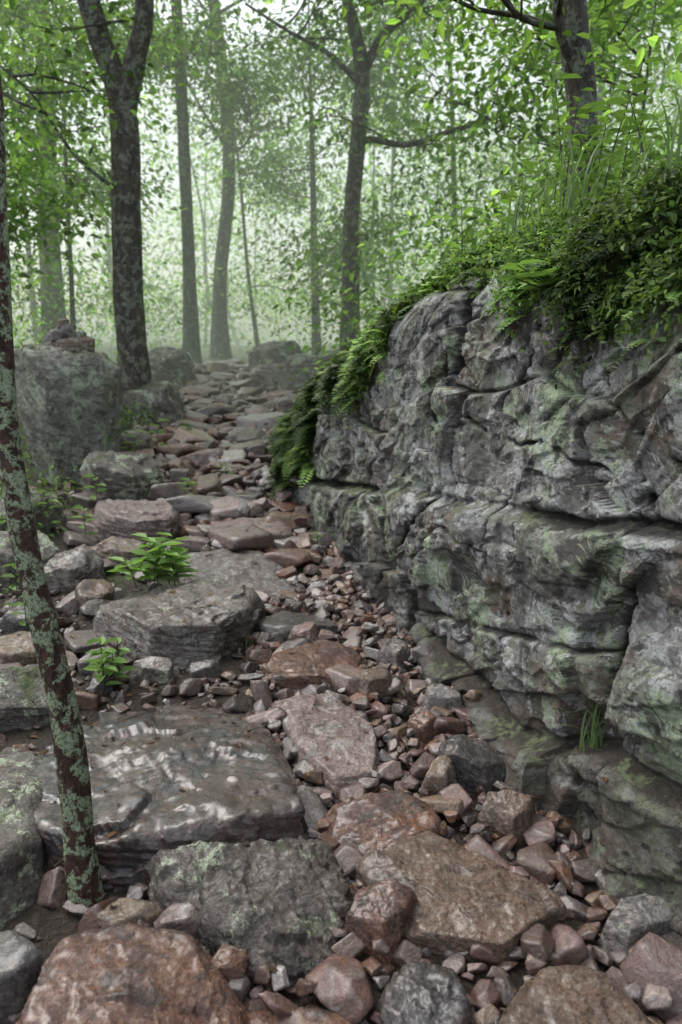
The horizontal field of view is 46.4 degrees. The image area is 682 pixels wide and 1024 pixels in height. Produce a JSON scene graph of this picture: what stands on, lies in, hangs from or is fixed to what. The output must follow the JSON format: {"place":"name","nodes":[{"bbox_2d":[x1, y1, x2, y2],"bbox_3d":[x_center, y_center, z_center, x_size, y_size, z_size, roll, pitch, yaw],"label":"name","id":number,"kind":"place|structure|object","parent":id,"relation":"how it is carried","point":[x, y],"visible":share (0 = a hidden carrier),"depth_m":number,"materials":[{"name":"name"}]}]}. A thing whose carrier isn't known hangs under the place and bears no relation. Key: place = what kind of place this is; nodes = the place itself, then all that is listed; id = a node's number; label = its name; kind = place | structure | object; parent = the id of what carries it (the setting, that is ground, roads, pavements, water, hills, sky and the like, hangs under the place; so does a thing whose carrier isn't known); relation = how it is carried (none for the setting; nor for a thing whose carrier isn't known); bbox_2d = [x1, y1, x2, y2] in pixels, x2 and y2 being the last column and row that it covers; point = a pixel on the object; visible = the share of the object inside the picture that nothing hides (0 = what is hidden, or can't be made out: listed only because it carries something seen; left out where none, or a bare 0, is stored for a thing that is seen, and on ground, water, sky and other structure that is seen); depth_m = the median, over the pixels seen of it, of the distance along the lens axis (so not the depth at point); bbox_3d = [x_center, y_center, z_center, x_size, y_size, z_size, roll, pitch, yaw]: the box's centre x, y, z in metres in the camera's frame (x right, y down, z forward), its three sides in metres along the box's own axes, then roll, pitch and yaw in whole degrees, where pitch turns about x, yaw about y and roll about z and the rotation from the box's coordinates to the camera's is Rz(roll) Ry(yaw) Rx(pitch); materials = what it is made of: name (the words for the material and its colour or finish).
{"place":"outdoors","nodes":[
{"label":"outdoors","id":0,"kind":"place"},
{"bbox_2d":[0,332,665,1023],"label":"ground","id":1,"kind":"structure","parent":0,"point":[52,926],"depth_m":3.25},
{"bbox_2d":[0,631,37,665],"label":"stone slab","id":2,"kind":"structure","parent":1,"relation":"on","point":[14,647],"depth_m":3.55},
{"bbox_2d":[0,930,44,1023],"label":"boulder","id":3,"kind":"object","parent":1,"relation":"on","point":[22,959],"visible":0.62,"depth_m":1.92,"materials":[{"name":"stone"}]},
{"bbox_2d":[0,748,45,929],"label":"boulder","id":4,"kind":"object","parent":1,"relation":"on","point":[22,866],"visible":0.28,"depth_m":2.34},
{"bbox_2d":[0,664,49,731],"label":"boulder","id":5,"kind":"object","parent":1,"relation":"on","point":[21,688],"visible":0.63,"depth_m":3.14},
{"bbox_2d":[1,604,56,634],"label":"boulder","id":6,"kind":"object","parent":1,"relation":"on","point":[10,623],"visible":0.27,"depth_m":3.86,"materials":[{"name":"stone"}]},
{"bbox_2d":[0,531,58,591],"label":"boulder","id":7,"kind":"object","parent":1,"relation":"on","point":[49,549],"visible":0.23,"depth_m":4.46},
{"bbox_2d":[0,490,66,533],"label":"boulder","id":8,"kind":"object","parent":1,"relation":"on","point":[56,513],"visible":0.33,"depth_m":5.40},
{"bbox_2d":[0,71,104,914],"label":"leaning tree","id":9,"kind":"object","parent":1,"relation":"on","point":[84,885],"visible":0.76,"depth_m":2.17,"materials":[{"name":"brown plant"}]},
{"bbox_2d":[14,319,120,485],"bbox_3d":[-2.293,-0.634,6.827,0.846,1.990,0.806,0,12,0],"label":"boulder","id":10,"kind":"object","parent":1,"relation":"on","point":[67,375],"visible":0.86,"depth_m":6.50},
{"bbox_2d":[43,544,105,591],"bbox_3d":[-1.551,0.359,4.539,0.382,0.340,0.326,0,12,0],"label":"boulder","id":11,"kind":"object","parent":1,"relation":"on","point":[65,571],"visible":0.62,"depth_m":4.42,"materials":[{"name":"stone"}]},
{"bbox_2d":[0,0,159,343],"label":"forest tree","id":12,"kind":"object","parent":1,"relation":"on","point":[59,274],"visible":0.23,"depth_m":15.29,"materials":[{"name":"green plant"}]},
{"bbox_2d":[0,400,164,605],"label":"ground cover","id":13,"kind":"object","parent":1,"relation":"on","point":[130,413],"visible":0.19,"depth_m":6.03,"materials":[{"name":"green plant"}]},
{"bbox_2d":[0,50,176,284],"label":"understory tree","id":14,"kind":"object","parent":1,"relation":"on","point":[27,166],"visible":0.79,"depth_m":9.25,"materials":[{"name":"green plant"}]},
{"bbox_2d":[75,579,114,606],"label":"boulder","id":15,"kind":"object","parent":1,"relation":"on","point":[86,590],"visible":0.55,"depth_m":4.20,"materials":[{"name":"brown stone"}]},
{"bbox_2d":[77,646,115,674],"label":"boulder","id":16,"kind":"object","parent":1,"relation":"on","point":[81,666],"visible":0.27,"depth_m":3.51,"materials":[{"name":"grey stone"}]},
{"bbox_2d":[88,674,113,696],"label":"boulder","id":17,"kind":"object","parent":1,"relation":"on","point":[96,687],"visible":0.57,"depth_m":3.34,"materials":[{"name":"stone"}]},
{"bbox_2d":[0,0,202,424],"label":"forked tree","id":18,"kind":"object","parent":1,"relation":"on","point":[123,82],"visible":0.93,"depth_m":8.68,"materials":[{"name":"green plant"}]},
{"bbox_2d":[83,656,122,694],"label":"seedling plant","id":19,"kind":"object","parent":1,"relation":"on","point":[100,676],"visible":0.99,"depth_m":3.32,"materials":[{"name":"green plant"}]},
{"bbox_2d":[89,649,128,687],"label":"seedling plant","id":20,"kind":"object","parent":1,"relation":"on","point":[119,660],"visible":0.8,"depth_m":3.37,"materials":[{"name":"green plant"}]},
{"bbox_2d":[99,637,136,670],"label":"seedling plant","id":21,"kind":"object","parent":1,"relation":"on","point":[117,640],"visible":0.67,"depth_m":3.43,"materials":[{"name":"green plant"}]},
{"bbox_2d":[0,0,239,324],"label":"understory tree","id":22,"kind":"object","parent":1,"relation":"on","point":[64,99],"visible":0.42,"depth_m":11.09,"materials":[{"name":"green plant"}]},
{"bbox_2d":[89,536,150,567],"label":"boulder","id":23,"kind":"object","parent":1,"relation":"on","point":[112,546],"visible":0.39,"depth_m":4.81,"materials":[{"name":"beige stone"}]},
{"bbox_2d":[80,450,166,500],"bbox_3d":[-1.699,-0.223,6.242,0.687,0.509,0.478,-5,13,-21],"label":"boulder","id":24,"kind":"object","parent":1,"relation":"on","point":[127,476],"visible":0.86,"depth_m":6.09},
{"bbox_2d":[96,897,162,927],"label":"boulder","id":25,"kind":"object","parent":1,"relation":"on","point":[127,910],"visible":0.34,"depth_m":2.08,"materials":[{"name":"beige stone"}]},
{"bbox_2d":[16,919,250,1023],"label":"boulder","id":26,"kind":"object","parent":1,"relation":"on","point":[141,972],"visible":0.96,"depth_m":1.85,"materials":[{"name":"orange stone"}]},
{"bbox_2d":[91,498,180,547],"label":"stone slab","id":27,"kind":"structure","parent":1,"relation":"on","point":[122,518],"depth_m":5.20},
{"bbox_2d":[120,430,154,451],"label":"boulder","id":28,"kind":"object","parent":1,"relation":"on","point":[145,438],"visible":0.38,"depth_m":7.51,"materials":[{"name":"stone"}]},
{"bbox_2d":[131,656,174,683],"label":"boulder","id":29,"kind":"object","parent":1,"relation":"on","point":[155,669],"visible":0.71,"depth_m":3.46,"materials":[{"name":"stone"}]},
{"bbox_2d":[123,380,186,425],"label":"boulder","id":30,"kind":"object","parent":1,"relation":"on","point":[156,396],"visible":0.7,"depth_m":8.94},
{"bbox_2d":[148,346,194,385],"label":"boulder","id":31,"kind":"object","parent":1,"relation":"on","point":[171,364],"visible":0.55,"depth_m":11.82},
{"bbox_2d":[33,704,310,892],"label":"wet stone slab","id":32,"kind":"structure","parent":1,"relation":"on","point":[229,795],"depth_m":2.54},
{"bbox_2d":[102,0,250,362],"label":"forest tree","id":33,"kind":"object","parent":1,"relation":"on","point":[190,323],"visible":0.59,"depth_m":14.73,"materials":[{"name":"green plant"}]},
{"bbox_2d":[153,902,199,938],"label":"boulder","id":34,"kind":"object","parent":1,"relation":"on","point":[184,917],"visible":0.27,"depth_m":2.07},
{"bbox_2d":[92,577,265,668],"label":"stone slab","id":35,"kind":"structure","parent":1,"relation":"on","point":[154,626],"depth_m":3.71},
{"bbox_2d":[106,556,156,587],"bbox_3d":[-1.074,0.315,4.104,0.253,0.160,0.229,-8,14,-34],"label":"seedling plant","id":36,"kind":"object","parent":35,"relation":"on","point":[129,575],"visible":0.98,"depth_m":4.10,"materials":[{"name":"green plant"}]},
{"bbox_2d":[130,548,166,583],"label":"seedling plant","id":37,"kind":"object","parent":35,"relation":"on","point":[136,563],"visible":0.59,"depth_m":4.17,"materials":[{"name":"green plant"}]},
{"bbox_2d":[129,556,179,587],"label":"seedling plant","id":38,"kind":"object","parent":35,"relation":"on","point":[151,572],"visible":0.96,"depth_m":4.10,"materials":[{"name":"green plant"}]},
{"bbox_2d":[138,537,189,584],"bbox_3d":[-0.918,0.258,4.154,0.227,0.249,0.239,-7,14,-29],"label":"seedling plant","id":39,"kind":"object","parent":35,"relation":"on","point":[178,569],"visible":0.74,"depth_m":4.14,"materials":[{"name":"green plant"}]},
{"bbox_2d":[154,551,195,585],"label":"seedling plant","id":40,"kind":"object","parent":35,"relation":"on","point":[178,563],"visible":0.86,"depth_m":4.12,"materials":[{"name":"green plant"}]},
{"bbox_2d":[150,542,200,582],"bbox_3d":[-0.874,0.269,4.187,0.242,0.214,0.223,-6,13,-27],"label":"seedling plant","id":41,"kind":"object","parent":35,"relation":"on","point":[181,559],"visible":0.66,"depth_m":4.19,"materials":[{"name":"green plant"}]},
{"bbox_2d":[180,449,222,465],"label":"boulder","id":42,"kind":"object","parent":1,"relation":"on","point":[202,456],"visible":0.41,"depth_m":7.15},
{"bbox_2d":[75,0,331,359],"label":"forest tree","id":43,"kind":"object","parent":1,"relation":"on","point":[219,339],"visible":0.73,"depth_m":16.10,"materials":[{"name":"green plant"}]},
{"bbox_2d":[0,373,408,644],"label":"path gravel","id":44,"kind":"structure","parent":1,"relation":"on","point":[319,596],"depth_m":4.57,"materials":[{"name":"gravel"}]},
{"bbox_2d":[188,659,222,678],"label":"boulder","id":45,"kind":"object","parent":1,"relation":"on","point":[210,668],"visible":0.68,"depth_m":3.47,"materials":[{"name":"stone"}]},
{"bbox_2d":[211,947,250,995],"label":"boulder","id":46,"kind":"object","parent":1,"relation":"on","point":[231,963],"visible":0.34,"depth_m":1.97,"materials":[{"name":"orange stone"}]},
{"bbox_2d":[176,548,295,601],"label":"stone slab","id":47,"kind":"structure","parent":1,"relation":"on","point":[235,566],"depth_m":4.57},
{"bbox_2d":[145,837,353,990],"bbox_3d":[-0.222,1.213,2.240,0.574,0.518,0.672,-6,13,-27],"label":"boulder","id":48,"kind":"object","parent":1,"relation":"on","point":[286,902],"visible":0.49,"depth_m":2.14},
{"bbox_2d":[230,517,292,538],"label":"stone slab","id":49,"kind":"structure","parent":1,"relation":"on","point":[279,530],"depth_m":5.27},
{"bbox_2d":[110,5,415,345],"bbox_3d":[-2.263,-7.422,17.892,7.625,7.998,6.627,0,12,0],"label":"understory tree","id":50,"kind":"object","parent":1,"relation":"on","point":[257,203],"visible":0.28,"depth_m":18.07,"materials":[{"name":"green plant"}]},
{"bbox_2d":[249,362,285,386],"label":"boulder","id":51,"kind":"object","parent":1,"relation":"on","point":[267,374],"visible":0.35,"depth_m":11.63,"materials":[{"name":"stone"}]},
{"bbox_2d":[248,340,303,378],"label":"boulder","id":52,"kind":"object","parent":1,"relation":"on","point":[271,352],"visible":0.42,"depth_m":11.95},
{"bbox_2d":[9,141,566,391],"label":"shrubs","id":53,"kind":"object","parent":1,"relation":"on","point":[324,300],"visible":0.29,"depth_m":13.01,"materials":[{"name":"green plant"}]},
{"bbox_2d":[277,393,300,412],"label":"boulder","id":54,"kind":"object","parent":1,"relation":"on","point":[285,402],"visible":0.24,"depth_m":9.36,"materials":[{"name":"stone"}]},
{"bbox_2d":[254,610,340,640],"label":"stone slab","id":55,"kind":"structure","parent":1,"relation":"on","point":[283,622],"depth_m":3.90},
{"bbox_2d":[247,1006,351,1023],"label":"boulder","id":56,"kind":"object","parent":1,"relation":"on","point":[310,1015],"visible":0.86,"depth_m":1.87,"materials":[{"name":"orange stone"}]},
{"bbox_2d":[0,525,606,1009],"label":"fallen leaves","id":57,"kind":"object","parent":1,"relation":"on","point":[272,968],"depth_m":2.99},
{"bbox_2d":[278,350,340,393],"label":"boulder","id":58,"kind":"object","parent":1,"relation":"on","point":[294,372],"visible":0.4,"depth_m":11.13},
{"bbox_2d":[270,640,363,692],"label":"stone slab","id":59,"kind":"structure","parent":1,"relation":"on","point":[305,665],"depth_m":3.45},
{"bbox_2d":[167,0,469,352],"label":"understory tree","id":60,"kind":"object","parent":1,"relation":"on","point":[313,241],"visible":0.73,"depth_m":15.24,"materials":[{"name":"green plant"}]},
{"bbox_2d":[270,693,380,803],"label":"stone slab","id":61,"kind":"structure","parent":1,"relation":"on","point":[332,729],"depth_m":2.90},
{"bbox_2d":[0,359,681,1023],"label":"path rubble","id":62,"kind":"object","parent":1,"relation":"on","point":[646,971],"visible":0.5,"depth_m":2.73,"materials":[{"name":"stone"}]},
{"bbox_2d":[9,0,681,345],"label":"distant trees","id":63,"kind":"object","parent":1,"relation":"on","point":[202,239],"visible":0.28,"depth_m":29.85,"materials":[{"name":"green plant"}]},
{"bbox_2d":[356,668,394,701],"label":"boulder","id":64,"kind":"object","parent":1,"relation":"on","point":[379,680],"visible":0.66,"depth_m":3.28,"materials":[{"name":"brown stone"}]},
{"bbox_2d":[345,879,417,964],"bbox_3d":[0.106,1.124,2.153,0.165,0.237,0.179,6,13,26],"label":"boulder","id":65,"kind":"object","parent":1,"relation":"on","point":[382,909],"visible":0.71,"depth_m":2.09,"materials":[{"name":"orange stone"}]},
{"bbox_2d":[325,790,440,854],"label":"stone slab","id":66,"kind":"structure","parent":1,"relation":"on","point":[366,822],"depth_m":2.50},
{"bbox_2d":[376,638,412,670],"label":"boulder","id":67,"kind":"object","parent":1,"relation":"on","point":[394,651],"visible":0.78,"depth_m":3.58,"materials":[{"name":"grey stone"}]},
{"bbox_2d":[259,0,553,260],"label":"understory tree","id":68,"kind":"object","parent":1,"relation":"on","point":[386,113],"visible":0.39,"depth_m":14.11,"materials":[{"name":"green plant"}]},
{"bbox_2d":[407,711,439,743],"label":"boulder","id":69,"kind":"object","parent":1,"relation":"on","point":[421,726],"visible":0.53,"depth_m":3.01,"materials":[{"name":"orange stone"}]},
{"bbox_2d":[378,961,474,1023],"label":"boulder","id":70,"kind":"object","parent":1,"relation":"on","point":[420,992],"visible":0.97,"depth_m":1.89,"materials":[{"name":"stone"}]},
{"bbox_2d":[213,0,657,350],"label":"oak tree","id":71,"kind":"object","parent":1,"relation":"on","point":[354,29],"visible":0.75,"depth_m":10.97,"materials":[{"name":"green plant"}]},
{"bbox_2d":[419,755,456,796],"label":"boulder","id":72,"kind":"object","parent":1,"relation":"on","point":[440,775],"visible":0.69,"depth_m":2.69,"materials":[{"name":"beige stone"}]},
{"bbox_2d":[423,684,462,717],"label":"boulder","id":73,"kind":"object","parent":1,"relation":"on","point":[443,696],"visible":0.48,"depth_m":3.19,"materials":[{"name":"grey stone"}]},
{"bbox_2d":[354,831,566,961],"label":"stone slab","id":74,"kind":"structure","parent":1,"relation":"on","point":[466,899],"depth_m":2.17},
{"bbox_2d":[437,734,505,792],"bbox_3d":[0.465,0.918,2.798,0.265,0.250,0.165,5,13,22],"label":"boulder","id":75,"kind":"object","parent":1,"relation":"on","point":[477,762],"visible":0.63,"depth_m":2.74,"materials":[{"name":"stone"}]},
{"bbox_2d":[281,193,681,948],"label":"rock outcrop","id":76,"kind":"object","parent":1,"relation":"on","point":[497,515],"visible":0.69,"depth_m":2.75,"materials":[{"name":"stone"}]},
{"bbox_2d":[265,164,681,499],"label":"rock ferns","id":77,"kind":"object","parent":76,"relation":"on","point":[287,459],"visible":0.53,"depth_m":3.92,"materials":[{"name":"green plant"}]},
{"bbox_2d":[267,154,681,490],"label":"moss mat","id":78,"kind":"object","parent":76,"relation":"on","point":[523,236],"visible":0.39,"depth_m":2.57,"materials":[{"name":"green plant"}]},
{"bbox_2d":[460,154,580,220],"bbox_3d":[0.716,-1.322,3.440,0.534,0.341,0.646,0,12,0],"label":"grass tuft","id":79,"kind":"object","parent":78,"relation":"on","point":[546,198],"visible":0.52,"depth_m":3.37,"materials":[{"name":"green plant"}]},
{"bbox_2d":[463,142,597,237],"bbox_3d":[0.764,-1.284,3.160,0.594,0.347,0.430,0,12,0],"label":"grass tuft","id":80,"kind":"object","parent":78,"relation":"on","point":[524,214],"visible":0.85,"depth_m":3.23,"materials":[{"name":"green plant"}]},
{"bbox_2d":[489,99,669,210],"bbox_3d":[0.799,-1.244,2.818,0.616,0.342,0.745,0,12,0],"label":"grass tuft","id":81,"kind":"object","parent":78,"relation":"on","point":[570,187],"visible":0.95,"depth_m":2.80,"materials":[{"name":"green plant"}]},
{"bbox_2d":[574,81,681,171],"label":"grass tuft","id":82,"kind":"object","parent":78,"relation":"on","point":[669,151],"visible":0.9,"depth_m":2.33,"materials":[{"name":"green plant"}]},
{"bbox_2d":[276,0,681,401],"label":"outcrop brush","id":83,"kind":"object","parent":76,"relation":"on","point":[640,54],"visible":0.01,"depth_m":4.15,"materials":[{"name":"green plant"}]},
{"bbox_2d":[317,0,679,201],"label":"outcrop tree","id":84,"kind":"object","parent":76,"relation":"on","point":[568,22],"visible":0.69,"depth_m":4.60,"materials":[{"name":"green plant"}]},
{"bbox_2d":[501,170,540,229],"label":"sapling","id":85,"kind":"object","parent":76,"relation":"on","point":[524,188],"visible":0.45,"depth_m":3.80,"materials":[{"name":"green plant"}]},
{"bbox_2d":[498,259,546,282],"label":"seedling plant","id":86,"kind":"object","parent":76,"relation":"on","point":[516,266],"visible":0.46,"depth_m":2.65,"materials":[{"name":"green plant"}]},
{"bbox_2d":[496,272,554,298],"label":"seedling plant","id":87,"kind":"object","parent":76,"relation":"on","point":[519,275],"visible":0.71,"depth_m":2.68,"materials":[{"name":"green plant"}]},
{"bbox_2d":[544,73,575,202],"bbox_3d":[0.986,-1.542,3.599,0.153,0.789,0.226,10,16,40],"label":"sapling","id":88,"kind":"object","parent":76,"relation":"on","point":[561,105],"visible":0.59,"depth_m":3.56,"materials":[{"name":"green plant"}]},
{"bbox_2d":[543,107,579,208],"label":"sapling","id":89,"kind":"object","parent":76,"relation":"on","point":[557,165],"visible":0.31,"depth_m":3.78,"materials":[{"name":"green plant"}]},
{"bbox_2d":[549,698,606,750],"bbox_3d":[0.806,0.677,2.548,0.333,0.202,0.245,0,12,0],"label":"grass tuft","id":90,"kind":"object","parent":76,"relation":"on","point":[593,738],"visible":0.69,"depth_m":2.56,"materials":[{"name":"green plant"}]},
{"bbox_2d":[552,21,612,205],"bbox_3d":[0.944,-1.507,3.200,0.151,0.800,0.204,-5,13,-21],"label":"sapling","id":91,"kind":"object","parent":76,"relation":"on","point":[587,61],"visible":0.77,"depth_m":3.16,"materials":[{"name":"green plant"}]},
{"bbox_2d":[566,106,611,199],"bbox_3d":[0.968,-1.338,3.127,0.158,0.469,0.157,-7,14,-30],"label":"sapling","id":92,"kind":"object","parent":76,"relation":"on","point":[593,127],"visible":0.55,"depth_m":3.10,"materials":[{"name":"green plant"}]},
{"bbox_2d":[569,129,616,187],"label":"sapling","id":93,"kind":"object","parent":76,"relation":"on","point":[584,155],"visible":0.28,"depth_m":3.19,"materials":[{"name":"green plant"}]},
{"bbox_2d":[514,114,677,200],"bbox_3d":[0.953,-1.241,2.861,0.705,0.354,0.443,0,12,0],"label":"grass tuft","id":94,"kind":"object","parent":76,"relation":"on","point":[593,190],"visible":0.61,"depth_m":2.95,"materials":[{"name":"green plant"}]},
{"bbox_2d":[539,90,681,201],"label":"grass tuft","id":95,"kind":"object","parent":76,"relation":"on","point":[640,160],"visible":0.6,"depth_m":2.69,"materials":[{"name":"green plant"}]},
{"bbox_2d":[582,60,641,189],"bbox_3d":[1.096,-1.483,3.294,0.199,0.706,0.172,-11,16,-42],"label":"sapling","id":96,"kind":"object","parent":76,"relation":"on","point":[604,119],"visible":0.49,"depth_m":3.25,"materials":[{"name":"green plant"}]},
{"bbox_2d":[587,57,664,189],"bbox_3d":[1.062,-1.373,3.002,0.222,0.584,0.215,0,12,0],"label":"sapling","id":97,"kind":"object","parent":76,"relation":"on","point":[618,100],"visible":0.7,"depth_m":2.97,"materials":[{"name":"green plant"}]},
{"bbox_2d":[600,60,660,180],"bbox_3d":[1.156,-1.446,3.196,0.154,0.661,0.202,-5,13,-20],"label":"sapling","id":98,"kind":"object","parent":76,"relation":"on","point":[631,119],"visible":0.44,"depth_m":3.18,"materials":[{"name":"green plant"}]},
{"bbox_2d":[613,78,664,173],"bbox_3d":[1.056,-1.298,2.836,0.190,0.458,0.174,-10,15,-38],"label":"sapling","id":99,"kind":"object","parent":76,"relation":"on","point":[638,99],"visible":0.69,"depth_m":2.81,"materials":[{"name":"green plant"}]},
{"bbox_2d":[318,0,681,186],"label":"understory tree","id":100,"kind":"object","parent":1,"relation":"on","point":[671,16],"visible":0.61,"depth_m":8.88,"materials":[{"name":"green plant"}]},
{"bbox_2d":[477,789,535,845],"bbox_3d":[0.533,1.004,2.597,0.188,0.221,0.184,6,13,25],"label":"boulder","id":101,"kind":"object","parent":1,"relation":"on","point":[503,812],"visible":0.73,"depth_m":2.52,"materials":[{"name":"brown stone"}]},
{"bbox_2d":[412,2,681,243],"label":"understory tree","id":102,"kind":"object","parent":1,"relation":"on","point":[666,56],"visible":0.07,"depth_m":16.47,"materials":[{"name":"green plant"}]},
{"bbox_2d":[438,0,681,213],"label":"understory tree","id":103,"kind":"object","parent":1,"relation":"on","point":[521,145],"visible":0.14,"depth_m":11.89,"materials":[{"name":"green plant"}]},
{"bbox_2d":[499,965,650,1023],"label":"boulder","id":104,"kind":"object","parent":1,"relation":"on","point":[571,994],"visible":0.99,"depth_m":1.87,"materials":[{"name":"brown stone"}]},
{"bbox_2d":[596,893,673,951],"bbox_3d":[0.792,1.146,2.137,0.244,0.205,0.137,-7,14,-29],"label":"boulder","id":105,"kind":"object","parent":1,"relation":"on","point":[630,922],"visible":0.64,"depth_m":2.10,"materials":[{"name":"grey stone"}]},
{"bbox_2d":[0,0,681,332],"label":"sky","id":106,"kind":"structure","parent":0,"point":[277,7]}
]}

